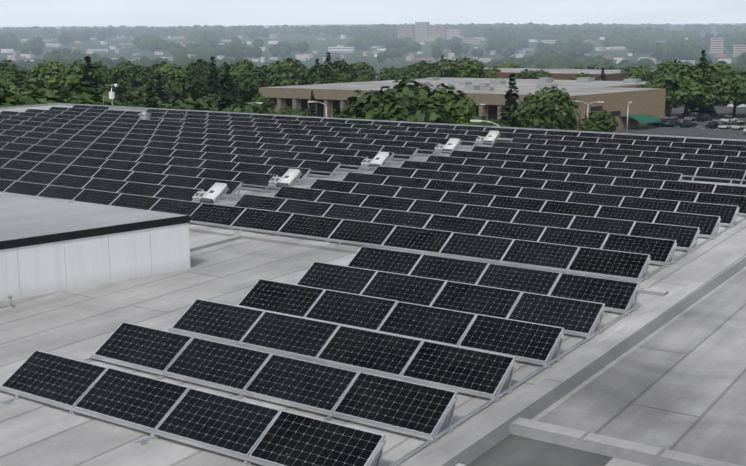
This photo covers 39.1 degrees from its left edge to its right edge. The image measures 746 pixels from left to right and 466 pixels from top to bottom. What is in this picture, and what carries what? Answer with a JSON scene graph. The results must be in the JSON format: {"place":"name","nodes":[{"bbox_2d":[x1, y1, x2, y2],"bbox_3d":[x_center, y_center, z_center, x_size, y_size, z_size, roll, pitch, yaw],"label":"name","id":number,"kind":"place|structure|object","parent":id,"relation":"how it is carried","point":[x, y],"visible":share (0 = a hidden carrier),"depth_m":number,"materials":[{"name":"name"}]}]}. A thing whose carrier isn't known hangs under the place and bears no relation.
{"place":"outdoors","nodes":[
{"label":"outdoors","id":0,"kind":"place"},
{"bbox_2d":[0,23,743,106],"bbox_3d":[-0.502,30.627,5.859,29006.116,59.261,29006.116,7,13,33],"label":"ground","id":1,"kind":"structure","parent":0,"point":[322,46],"depth_m":1922.04,"materials":[{"name":"green plant"}]},
{"bbox_2d":[0,80,28,98],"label":"deciduous tree","id":2,"kind":"object","parent":1,"relation":"on","point":[3,84],"visible":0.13,"depth_m":183.70,"materials":[{"name":"green plant"}]},
{"bbox_2d":[0,60,29,78],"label":"deciduous tree","id":3,"kind":"object","parent":1,"relation":"on","point":[5,68],"visible":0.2,"depth_m":283.84,"materials":[{"name":"green plant"}]},
{"bbox_2d":[0,73,44,95],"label":"deciduous tree","id":4,"kind":"object","parent":1,"relation":"on","point":[24,84],"visible":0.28,"depth_m":240.18,"materials":[{"name":"green plant"}]},
{"bbox_2d":[0,89,49,106],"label":"deciduous tree","id":5,"kind":"object","parent":1,"relation":"on","point":[6,101],"visible":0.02,"depth_m":105.44,"materials":[{"name":"green plant"}]},
{"bbox_2d":[25,60,65,90],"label":"deciduous tree","id":6,"kind":"object","parent":1,"relation":"on","point":[48,74],"visible":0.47,"depth_m":261.79,"materials":[{"name":"green plant"}]},
{"bbox_2d":[19,86,111,104],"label":"deciduous tree","id":7,"kind":"object","parent":1,"relation":"on","point":[44,96],"visible":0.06,"depth_m":111.11,"materials":[{"name":"green plant"}]},
{"bbox_2d":[57,60,108,89],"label":"deciduous tree","id":8,"kind":"object","parent":1,"relation":"on","point":[73,74],"visible":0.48,"depth_m":252.65,"materials":[{"name":"green plant"}]},
{"bbox_2d":[80,56,98,86],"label":"conifer tree","id":9,"kind":"object","parent":1,"relation":"on","point":[87,59],"visible":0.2,"depth_m":251.66,"materials":[{"name":"green plant"}]},
{"bbox_2d":[58,94,121,105],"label":"deciduous tree","id":10,"kind":"object","parent":1,"relation":"on","point":[88,100],"visible":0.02,"depth_m":105.21,"materials":[{"name":"green plant"}]},
{"bbox_2d":[53,81,133,106],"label":"deciduous tree","id":11,"kind":"object","parent":1,"relation":"on","point":[84,86],"visible":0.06,"depth_m":129.20,"materials":[{"name":"green plant"}]},
{"bbox_2d":[101,73,119,92],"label":"deciduous tree","id":12,"kind":"object","parent":1,"relation":"on","point":[110,79],"visible":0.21,"depth_m":300.04,"materials":[{"name":"green plant"}]},
{"bbox_2d":[106,61,140,94],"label":"deciduous tree","id":13,"kind":"object","parent":1,"relation":"on","point":[122,73],"visible":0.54,"depth_m":301.85,"materials":[{"name":"green plant"}]},
{"bbox_2d":[117,94,161,107],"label":"deciduous tree","id":14,"kind":"object","parent":1,"relation":"on","point":[134,100],"visible":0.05,"depth_m":153.73,"materials":[{"name":"green plant"}]},
{"bbox_2d":[122,89,171,107],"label":"deciduous tree","id":15,"kind":"object","parent":1,"relation":"on","point":[142,94],"visible":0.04,"depth_m":172.82,"materials":[{"name":"green plant"}]},
{"bbox_2d":[129,66,168,88],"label":"deciduous tree","id":16,"kind":"object","parent":1,"relation":"on","point":[145,75],"visible":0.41,"depth_m":281.04,"materials":[{"name":"green plant"}]},
{"bbox_2d":[144,82,159,107],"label":"conifer tree","id":17,"kind":"object","parent":1,"relation":"on","point":[150,99],"visible":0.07,"depth_m":149.77,"materials":[{"name":"green plant"}]},
{"bbox_2d":[153,74,170,102],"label":"conifer tree","id":18,"kind":"object","parent":1,"relation":"on","point":[158,87],"visible":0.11,"depth_m":221.68,"materials":[{"name":"green plant"}]},
{"bbox_2d":[155,63,191,78],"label":"deciduous tree","id":19,"kind":"object","parent":1,"relation":"on","point":[166,68],"visible":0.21,"depth_m":292.02,"materials":[{"name":"green plant"}]},
{"bbox_2d":[162,69,210,108],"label":"deciduous tree","id":20,"kind":"object","parent":1,"relation":"on","point":[186,84],"visible":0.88,"depth_m":240.63,"materials":[{"name":"green plant"}]},
{"bbox_2d":[159,97,216,110],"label":"deciduous tree","id":21,"kind":"object","parent":1,"relation":"on","point":[188,104],"visible":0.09,"depth_m":145.34,"materials":[{"name":"green plant"}]},
{"bbox_2d":[186,58,222,81],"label":"deciduous tree","id":22,"kind":"object","parent":1,"relation":"on","point":[200,67],"visible":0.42,"depth_m":322.88,"materials":[{"name":"green plant"}]},
{"bbox_2d":[205,56,221,96],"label":"conifer tree","id":23,"kind":"object","parent":1,"relation":"on","point":[214,82],"visible":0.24,"depth_m":262.40,"materials":[{"name":"green plant"}]},
{"bbox_2d":[207,95,239,111],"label":"deciduous tree","id":24,"kind":"object","parent":1,"relation":"on","point":[215,101],"visible":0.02,"depth_m":154.03,"materials":[{"name":"green plant"}]},
{"bbox_2d":[213,74,236,110],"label":"conifer tree","id":25,"kind":"object","parent":1,"relation":"on","point":[225,96],"visible":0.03,"depth_m":141.98,"materials":[{"name":"green plant"}]},
{"bbox_2d":[224,65,238,101],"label":"conifer tree","id":26,"kind":"object","parent":1,"relation":"on","point":[230,91],"visible":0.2,"depth_m":247.04,"materials":[{"name":"green plant"}]},
{"bbox_2d":[229,67,258,105],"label":"deciduous tree","id":27,"kind":"object","parent":1,"relation":"on","point":[237,71],"visible":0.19,"depth_m":305.06,"materials":[{"name":"green plant"}]},
{"bbox_2d":[218,99,271,113],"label":"deciduous tree","id":28,"kind":"object","parent":1,"relation":"on","point":[250,108],"visible":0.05,"depth_m":138.13,"materials":[{"name":"green plant"}]},
{"bbox_2d":[229,59,260,70],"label":"deciduous tree","id":29,"kind":"object","parent":1,"relation":"on","point":[244,64],"visible":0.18,"depth_m":380.10,"materials":[{"name":"green plant"}]},
{"bbox_2d":[234,65,274,101],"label":"deciduous tree","id":30,"kind":"object","parent":1,"relation":"on","point":[250,82],"visible":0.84,"depth_m":263.41,"materials":[{"name":"green plant"}]},
{"bbox_2d":[252,93,276,109],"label":"deciduous tree","id":31,"kind":"object","parent":1,"relation":"on","point":[266,101],"visible":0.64,"depth_m":245.44,"materials":[{"name":"green plant"}]},
{"bbox_2d":[259,62,281,76],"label":"deciduous tree","id":32,"kind":"object","parent":1,"relation":"on","point":[270,68],"visible":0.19,"depth_m":323.27,"materials":[{"name":"green plant"}]},
{"bbox_2d":[274,105,293,114],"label":"bush","id":33,"kind":"object","parent":1,"relation":"on","point":[285,110],"visible":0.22,"depth_m":209.70,"materials":[{"name":"green plant"}]},
{"bbox_2d":[266,67,304,86],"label":"deciduous tree","id":34,"kind":"object","parent":1,"relation":"on","point":[286,78],"visible":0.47,"depth_m":260.48,"materials":[{"name":"green plant"}]},
{"bbox_2d":[273,57,306,76],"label":"deciduous tree","id":35,"kind":"object","parent":1,"relation":"on","point":[292,64],"visible":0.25,"depth_m":324.63,"materials":[{"name":"green plant"}]},
{"bbox_2d":[286,108,310,115],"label":"bush","id":36,"kind":"object","parent":1,"relation":"on","point":[299,112],"visible":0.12,"depth_m":188.18,"materials":[{"name":"green plant"}]},
{"bbox_2d":[308,90,316,116],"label":"conifer tree","id":37,"kind":"object","parent":1,"relation":"on","point":[312,110],"visible":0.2,"depth_m":203.27,"materials":[{"name":"green plant"}]},
{"bbox_2d":[298,63,338,84],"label":"deciduous tree","id":38,"kind":"object","parent":1,"relation":"on","point":[316,74],"visible":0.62,"depth_m":282.31,"materials":[{"name":"green plant"}]},
{"bbox_2d":[328,47,354,52],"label":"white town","id":39,"kind":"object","parent":1,"relation":"on","point":[343,49],"visible":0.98,"depth_m":1903.54,"materials":[{"name":"grey"}]},
{"bbox_2d":[335,70,350,82],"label":"deciduous tree","id":40,"kind":"object","parent":1,"relation":"on","point":[343,78],"visible":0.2,"depth_m":300.92,"materials":[{"name":"green plant"}]},
{"bbox_2d":[331,58,359,81],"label":"deciduous tree","id":41,"kind":"object","parent":1,"relation":"on","point":[346,67],"visible":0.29,"depth_m":320.18,"materials":[{"name":"green plant"}]},
{"bbox_2d":[350,62,376,79],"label":"deciduous tree","id":42,"kind":"object","parent":1,"relation":"on","point":[363,66],"visible":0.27,"depth_m":401.55,"materials":[{"name":"green plant"}]},
{"bbox_2d":[332,90,406,118],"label":"deciduous tree","id":43,"kind":"object","parent":1,"relation":"on","point":[365,102],"visible":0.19,"depth_m":137.44,"materials":[{"name":"green plant"}]},
{"bbox_2d":[0,103,745,465],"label":"roof","id":44,"kind":"structure","parent":1,"relation":"on","point":[82,323],"depth_m":23.76,"materials":[{"name":"grey concrete"}]},
{"bbox_2d":[0,191,189,301],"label":"rooftop structure","id":45,"kind":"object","parent":44,"relation":"on","point":[46,247],"visible":1,"depth_m":27.63,"materials":[{"name":"grey metal"}]},
{"bbox_2d":[0,193,74,202],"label":"roof parapet","id":46,"kind":"structure","parent":45,"relation":"on","point":[39,198],"depth_m":31.59,"materials":[{"name":"silver metal"}]},
{"bbox_2d":[103,84,117,109],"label":"station","id":47,"kind":"object","parent":44,"relation":"on","point":[111,95],"visible":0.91,"depth_m":83.28,"materials":[{"name":"white"}]},
{"bbox_2d":[138,112,150,119],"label":"roof vent","id":48,"kind":"object","parent":44,"relation":"on","point":[144,115],"visible":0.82,"depth_m":70.44,"materials":[{"name":"metal"}]},
{"bbox_2d":[0,107,745,465],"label":"panel racking","id":49,"kind":"object","parent":44,"relation":"on","point":[450,429],"visible":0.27,"depth_m":20.76,"materials":[{"name":"silver metal"}]},
{"bbox_2d":[192,183,240,205],"bbox_3d":[-5.704,-1.352,38.451,1.960,0.842,1.102,7,13,33],"label":"hvac unit","id":50,"kind":"object","parent":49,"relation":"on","point":[213,193],"visible":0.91,"depth_m":38.45,"materials":[{"name":"white metal"}]},
{"bbox_2d":[269,168,313,187],"bbox_3d":[-3.258,-2.094,42.099,1.960,0.842,1.102,7,13,33],"label":"hvac unit","id":51,"kind":"object","parent":49,"relation":"on","point":[288,177],"visible":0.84,"depth_m":42.13,"materials":[{"name":"white"}]},
{"bbox_2d":[0,105,745,465],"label":"solar panels","id":52,"kind":"object","parent":49,"relation":"on","point":[174,163],"visible":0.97,"depth_m":30.47,"materials":[{"name":"black glass"}]},
{"bbox_2d":[361,152,402,168],"bbox_3d":[0.410,-3.207,47.571,1.960,0.842,1.102,7,13,33],"label":"hvac unit","id":53,"kind":"object","parent":49,"relation":"on","point":[379,159],"visible":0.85,"depth_m":47.60,"materials":[{"name":"white"}]},
{"bbox_2d":[434,138,472,154],"bbox_3d":[4.079,-4.320,53.043,1.960,0.842,1.102,7,13,33],"label":"hvac unit","id":54,"kind":"object","parent":49,"relation":"on","point":[451,144],"visible":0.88,"depth_m":53.07,"materials":[{"name":"white"}]},
{"bbox_2d":[475,130,511,144],"bbox_3d":[6.524,-5.062,56.690,1.960,0.842,1.102,7,13,33],"label":"hvac unit","id":55,"kind":"object","parent":49,"relation":"on","point":[491,136],"visible":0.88,"depth_m":56.71,"materials":[{"name":"white"}]},
{"bbox_2d":[189,227,745,465],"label":"roof ridges","id":56,"kind":"object","parent":44,"relation":"on","point":[516,415],"visible":0.72,"depth_m":18.48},
{"bbox_2d":[466,269,745,465],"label":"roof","id":57,"kind":"structure","parent":44,"relation":"on","point":[678,384],"depth_m":18.87,"materials":[{"name":"grey concrete"}]},
{"bbox_2d":[0,22,745,78],"bbox_3d":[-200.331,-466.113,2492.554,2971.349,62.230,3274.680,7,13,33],"label":"forest trees","id":58,"kind":"object","parent":1,"relation":"on","point":[633,38],"visible":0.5,"depth_m":2007.62,"materials":[{"name":"green plant"}]},
{"bbox_2d":[351,95,415,121],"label":"deciduous tree","id":59,"kind":"object","parent":1,"relation":"on","point":[389,105],"visible":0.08,"depth_m":118.48,"materials":[{"name":"green plant"}]},
{"bbox_2d":[377,66,405,80],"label":"deciduous tree","id":60,"kind":"object","parent":1,"relation":"on","point":[397,72],"visible":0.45,"depth_m":369.67,"materials":[{"name":"green plant"}]},
{"bbox_2d":[383,73,402,80],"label":"deciduous tree","id":61,"kind":"object","parent":1,"relation":"on","point":[385,77],"visible":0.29,"depth_m":366.40,"materials":[{"name":"green plant"}]},
{"bbox_2d":[374,77,433,104],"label":"deciduous tree","id":62,"kind":"object","parent":1,"relation":"on","point":[404,92],"visible":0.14,"depth_m":146.61,"materials":[{"name":"green plant"}]},
{"bbox_2d":[398,25,414,37],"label":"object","id":63,"kind":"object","parent":1,"relation":"on","point":[404,31],"visible":0.97,"depth_m":2482.08,"materials":[{"name":"grey"}]},
{"bbox_2d":[401,65,421,78],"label":"deciduous tree","id":64,"kind":"object","parent":1,"relation":"on","point":[413,71],"visible":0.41,"depth_m":375.50,"materials":[{"name":"green plant"}]},
{"bbox_2d":[407,60,428,68],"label":"deciduous tree","id":65,"kind":"object","parent":1,"relation":"on","point":[419,64],"visible":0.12,"depth_m":384.63,"materials":[{"name":"green plant"}]},
{"bbox_2d":[384,98,456,123],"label":"deciduous tree","id":66,"kind":"object","parent":1,"relation":"on","point":[435,113],"visible":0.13,"depth_m":115.83,"materials":[{"name":"green plant"}]},
{"bbox_2d":[415,22,429,37],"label":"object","id":67,"kind":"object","parent":1,"relation":"on","point":[421,28],"visible":0.81,"depth_m":2504.29,"materials":[{"name":"beige"}]},
{"bbox_2d":[412,58,434,61],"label":"building","id":68,"kind":"structure","parent":1,"relation":"on","point":[422,59],"depth_m":1529.03,"materials":[{"name":"brown"}]},
{"bbox_2d":[412,62,443,78],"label":"deciduous tree","id":69,"kind":"object","parent":1,"relation":"on","point":[429,70],"visible":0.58,"depth_m":340.04,"materials":[{"name":"green plant"}]},
{"bbox_2d":[416,36,441,41],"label":"town block","id":70,"kind":"structure","parent":1,"relation":"on","point":[425,38],"depth_m":2318.37,"materials":[{"name":"beige"}]},
{"bbox_2d":[429,26,446,37],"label":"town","id":71,"kind":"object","parent":1,"relation":"on","point":[438,31],"visible":0.88,"depth_m":2477.80,"materials":[{"name":"grey"}]},
{"bbox_2d":[409,83,481,122],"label":"deciduous tree","id":72,"kind":"object","parent":1,"relation":"on","point":[462,105],"visible":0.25,"depth_m":142.24,"materials":[{"name":"green plant"}]},
{"bbox_2d":[447,29,461,38],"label":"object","id":73,"kind":"structure","parent":1,"relation":"on","point":[451,33],"depth_m":2428.38,"materials":[{"name":"beige"}]},
{"bbox_2d":[439,57,485,77],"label":"deciduous tree","id":74,"kind":"object","parent":1,"relation":"on","point":[464,68],"visible":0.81,"depth_m":331.59,"materials":[{"name":"green plant"}]},
{"bbox_2d":[453,117,479,124],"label":"bush","id":75,"kind":"object","parent":1,"relation":"on","point":[463,121],"visible":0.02,"depth_m":138.68,"materials":[{"name":"green plant"}]},
{"bbox_2d":[259,77,683,130],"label":"neighbour building","id":76,"kind":"structure","parent":1,"relation":"on","point":[646,106],"depth_m":234.84,"materials":[{"name":"beige brick"}]},
{"bbox_2d":[463,39,480,43],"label":"town block","id":77,"kind":"structure","parent":1,"relation":"on","point":[472,41],"depth_m":2221.90,"materials":[{"name":"beige"}]},
{"bbox_2d":[465,113,506,126],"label":"bush","id":78,"kind":"object","parent":1,"relation":"on","point":[476,117],"visible":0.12,"depth_m":147.27,"materials":[{"name":"green plant"}]},
{"bbox_2d":[482,66,502,78],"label":"deciduous tree","id":79,"kind":"object","parent":1,"relation":"on","point":[491,74],"visible":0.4,"depth_m":348.44,"materials":[{"name":"green plant"}]},
{"bbox_2d":[492,62,520,67],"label":"deciduous tree","id":80,"kind":"object","parent":1,"relation":"on","point":[509,65],"visible":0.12,"depth_m":412.49,"materials":[{"name":"green plant"}]},
{"bbox_2d":[498,74,519,124],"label":"conifer tree","id":81,"kind":"object","parent":1,"relation":"on","point":[510,94],"visible":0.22,"depth_m":168.78,"materials":[{"name":"green plant"}]},
{"bbox_2d":[513,69,540,78],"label":"deciduous tree","id":82,"kind":"object","parent":1,"relation":"on","point":[527,75],"visible":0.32,"depth_m":312.93,"materials":[{"name":"green plant"}]},
{"bbox_2d":[503,96,563,129],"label":"deciduous tree","id":83,"kind":"object","parent":1,"relation":"on","point":[538,114],"visible":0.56,"depth_m":146.50,"materials":[{"name":"green plant"}]},
{"bbox_2d":[535,69,551,76],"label":"deciduous tree","id":84,"kind":"object","parent":1,"relation":"on","point":[543,73],"visible":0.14,"depth_m":333.67,"materials":[{"name":"green plant"}]},
{"bbox_2d":[520,86,581,129],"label":"deciduous tree","id":85,"kind":"object","parent":1,"relation":"on","point":[560,101],"visible":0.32,"depth_m":182.23,"materials":[{"name":"green plant"}]},
{"bbox_2d":[482,68,655,81],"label":"red brick building","id":86,"kind":"structure","parent":1,"relation":"on","point":[569,74],"depth_m":346.00,"materials":[{"name":"brown"}]},
{"bbox_2d":[571,72,600,80],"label":"deciduous tree","id":87,"kind":"object","parent":1,"relation":"on","point":[581,75],"visible":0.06,"depth_m":293.54,"materials":[{"name":"green plant"}]},
{"bbox_2d":[577,110,618,132],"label":"deciduous tree","id":88,"kind":"object","parent":1,"relation":"on","point":[600,121],"visible":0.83,"depth_m":178.86,"materials":[{"name":"green plant"}]},
{"bbox_2d":[620,65,652,81],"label":"deciduous tree","id":89,"kind":"object","parent":1,"relation":"on","point":[641,73],"visible":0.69,"depth_m":338.58,"materials":[{"name":"green plant"}]},
{"bbox_2d":[636,80,682,108],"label":"deciduous tree","id":90,"kind":"object","parent":1,"relation":"on","point":[671,99],"visible":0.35,"depth_m":244.42,"materials":[{"name":"green plant"}]},
{"bbox_2d":[650,64,678,79],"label":"deciduous tree","id":91,"kind":"object","parent":1,"relation":"on","point":[674,68],"visible":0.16,"depth_m":337.02,"materials":[{"name":"green plant"}]},
{"bbox_2d":[654,59,686,73],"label":"deciduous tree","id":92,"kind":"object","parent":1,"relation":"on","point":[668,62],"visible":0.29,"depth_m":339.09,"materials":[{"name":"green plant"}]},
{"bbox_2d":[613,106,745,139],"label":"parking lot","id":93,"kind":"structure","parent":1,"relation":"on","point":[700,129],"depth_m":223.18,"materials":[{"name":"grey asphalt"}]},
{"bbox_2d":[654,118,669,126],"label":"car","id":94,"kind":"object","parent":93,"relation":"on","point":[664,120],"visible":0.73,"depth_m":229.15,"materials":[{"name":"grey paint"}]},
{"bbox_2d":[679,120,696,127],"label":"car","id":95,"kind":"object","parent":93,"relation":"on","point":[687,123],"visible":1,"depth_m":227.25,"materials":[{"name":"grey paint"}]},
{"bbox_2d":[684,113,699,120],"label":"car","id":96,"kind":"object","parent":93,"relation":"on","point":[692,116],"visible":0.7,"depth_m":242.15,"materials":[{"name":"grey paint"}]},
{"bbox_2d":[696,113,712,121],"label":"car","id":97,"kind":"object","parent":93,"relation":"on","point":[704,117],"visible":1,"depth_m":240.62,"materials":[{"name":"grey paint"}]},
{"bbox_2d":[705,121,721,128],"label":"car","id":98,"kind":"object","parent":93,"relation":"on","point":[712,124],"visible":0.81,"depth_m":224.72,"materials":[{"name":"grey paint"}]},
{"bbox_2d":[718,121,732,128],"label":"car","id":99,"kind":"object","parent":93,"relation":"on","point":[726,124],"visible":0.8,"depth_m":223.56,"materials":[{"name":"white paint"}]},
{"bbox_2d":[721,115,736,121],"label":"car","id":100,"kind":"object","parent":93,"relation":"on","point":[728,118],"visible":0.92,"depth_m":238.39,"materials":[{"name":"white paint"}]},
{"bbox_2d":[731,121,745,129],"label":"car","id":101,"kind":"object","parent":93,"relation":"on","point":[740,125],"visible":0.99,"depth_m":221.98,"materials":[{"name":"white paint"}]},
{"bbox_2d":[653,65,713,117],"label":"deciduous tree","id":102,"kind":"object","parent":1,"relation":"on","point":[689,84],"visible":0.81,"depth_m":244.67,"materials":[{"name":"green plant"}]},
{"bbox_2d":[684,50,716,114],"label":"conifer tree","id":103,"kind":"object","parent":1,"relation":"on","point":[702,109],"visible":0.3,"depth_m":256.33,"materials":[{"name":"green plant"}]},
{"bbox_2d":[692,60,736,80],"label":"deciduous tree","id":104,"kind":"object","parent":1,"relation":"on","point":[717,69],"visible":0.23,"depth_m":293.90,"materials":[{"name":"green plant"}]},
{"bbox_2d":[710,38,722,53],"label":"building","id":105,"kind":"structure","parent":1,"relation":"on","point":[716,47],"depth_m":1721.81,"materials":[{"name":"beige"}]},
{"bbox_2d":[699,80,735,117],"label":"deciduous tree","id":106,"kind":"object","parent":1,"relation":"on","point":[718,94],"visible":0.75,"depth_m":244.65,"materials":[{"name":"green plant"}]},
{"bbox_2d":[714,69,745,116],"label":"deciduous tree","id":107,"kind":"object","parent":1,"relation":"on","point":[735,84],"visible":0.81,"depth_m":246.58,"materials":[{"name":"green plant"}]},
{"bbox_2d":[733,45,745,56],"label":"building","id":108,"kind":"structure","parent":1,"relation":"on","point":[738,50],"depth_m":1611.12,"materials":[{"name":"beige"}]},
{"bbox_2d":[0,0,745,26],"label":"sky","id":109,"kind":"structure","parent":0,"point":[13,13],"materials":[{"name":"white"}]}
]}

